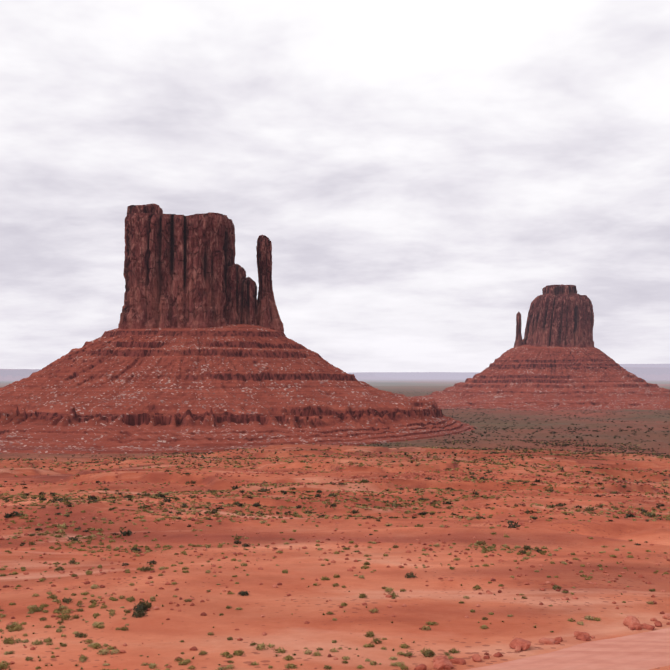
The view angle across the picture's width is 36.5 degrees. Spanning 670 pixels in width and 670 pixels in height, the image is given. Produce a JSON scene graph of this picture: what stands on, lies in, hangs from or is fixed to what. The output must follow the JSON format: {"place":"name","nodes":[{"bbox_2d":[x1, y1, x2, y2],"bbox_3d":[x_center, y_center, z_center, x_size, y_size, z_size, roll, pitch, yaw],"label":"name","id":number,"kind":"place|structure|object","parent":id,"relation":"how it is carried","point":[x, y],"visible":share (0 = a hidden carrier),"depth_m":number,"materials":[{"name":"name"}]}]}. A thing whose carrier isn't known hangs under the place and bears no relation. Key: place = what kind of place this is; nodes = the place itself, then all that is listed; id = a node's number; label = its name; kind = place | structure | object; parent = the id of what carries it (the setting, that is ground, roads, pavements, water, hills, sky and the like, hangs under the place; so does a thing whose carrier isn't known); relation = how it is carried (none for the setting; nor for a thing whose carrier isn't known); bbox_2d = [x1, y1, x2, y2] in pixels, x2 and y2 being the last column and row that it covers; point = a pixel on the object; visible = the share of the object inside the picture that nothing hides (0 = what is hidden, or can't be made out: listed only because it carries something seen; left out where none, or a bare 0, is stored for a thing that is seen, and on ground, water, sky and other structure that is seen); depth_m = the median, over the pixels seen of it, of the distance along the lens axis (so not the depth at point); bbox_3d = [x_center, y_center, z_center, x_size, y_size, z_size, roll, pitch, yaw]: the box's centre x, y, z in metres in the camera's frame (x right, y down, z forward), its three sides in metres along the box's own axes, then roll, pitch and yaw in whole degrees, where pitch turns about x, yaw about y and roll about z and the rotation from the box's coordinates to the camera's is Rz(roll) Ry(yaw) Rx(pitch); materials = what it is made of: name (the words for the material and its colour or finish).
{"place":"outdoors","nodes":[
{"label":"outdoors","id":0,"kind":"place"},
{"bbox_2d":[118,203,283,333],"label":"butte","id":1,"kind":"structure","parent":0,"point":[181,271],"depth_m":1698.56,"materials":[{"name":"brown stone"}]},
{"bbox_2d":[0,379,669,669],"bbox_3d":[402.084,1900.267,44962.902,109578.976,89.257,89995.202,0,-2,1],"label":"ground","id":2,"kind":"structure","parent":0,"point":[281,624],"depth_m":149.50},
{"bbox_2d":[0,324,476,453],"bbox_3d":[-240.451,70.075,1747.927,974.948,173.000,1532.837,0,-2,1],"label":"talus slope","id":3,"kind":"structure","parent":2,"relation":"on","point":[170,390],"depth_m":1446.61,"materials":[{"name":"red stone"}]},
{"bbox_2d":[0,541,663,669],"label":"grass tufts","id":4,"kind":"object","parent":2,"relation":"on","point":[162,605],"visible":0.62,"depth_m":97.82,"materials":[{"name":"green plant"}]},
{"bbox_2d":[0,540,668,669],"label":"desert shrubs","id":5,"kind":"object","parent":2,"relation":"on","point":[141,608],"visible":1,"depth_m":103.98,"materials":[{"name":"green plant"}]},
{"bbox_2d":[0,464,669,547],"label":"desert shrubs","id":6,"kind":"object","parent":2,"relation":"on","point":[160,495],"visible":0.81,"depth_m":256.43,"materials":[{"name":"green plant"}]},
{"bbox_2d":[0,465,669,668],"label":"desert shrubs","id":7,"kind":"object","parent":2,"relation":"on","point":[194,648],"visible":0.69,"depth_m":198.58,"materials":[{"name":"green plant"}]},
{"bbox_2d":[0,439,669,487],"bbox_3d":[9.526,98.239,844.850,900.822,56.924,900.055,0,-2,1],"label":"shrubs","id":8,"kind":"object","parent":2,"relation":"on","point":[434,456],"visible":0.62,"depth_m":684.04,"materials":[{"name":"green plant"}]},
{"bbox_2d":[394,391,669,444],"bbox_3d":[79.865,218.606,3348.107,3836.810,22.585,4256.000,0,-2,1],"label":"valley junipers","id":9,"kind":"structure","parent":2,"relation":"on","point":[551,432],"depth_m":1538.16,"materials":[{"name":"green plant"}]},
{"bbox_2d":[410,344,669,411],"bbox_3d":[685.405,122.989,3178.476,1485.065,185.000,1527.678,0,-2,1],"label":"talus slope","id":10,"kind":"structure","parent":2,"relation":"on","point":[534,378],"depth_m":2946.07,"materials":[{"name":"red stone"}]},
{"bbox_2d":[414,613,669,669],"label":"boulders","id":11,"kind":"object","parent":2,"relation":"on","point":[440,662],"visible":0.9,"depth_m":85.06,"materials":[{"name":"red stone"}]},
{"bbox_2d":[0,364,669,379],"bbox_3d":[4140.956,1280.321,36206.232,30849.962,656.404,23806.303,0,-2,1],"label":"distant mesas","id":12,"kind":"structure","parent":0,"point":[652,371],"depth_m":37048.64,"materials":[{"name":"grey stone"}]},
{"bbox_2d":[0,0,669,372],"label":"sky","id":13,"kind":"structure","parent":0,"point":[416,174],"materials":[{"name":"white"}]},
{"bbox_2d":[514,284,593,347],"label":"butte","id":14,"kind":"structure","parent":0,"point":[561,315],"depth_m":3117.20,"materials":[{"name":"brown stone"}]},
{"bbox_2d":[466,627,669,669],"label":"dirt road","id":15,"kind":"structure","parent":0,"point":[646,650],"depth_m":81.41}
]}

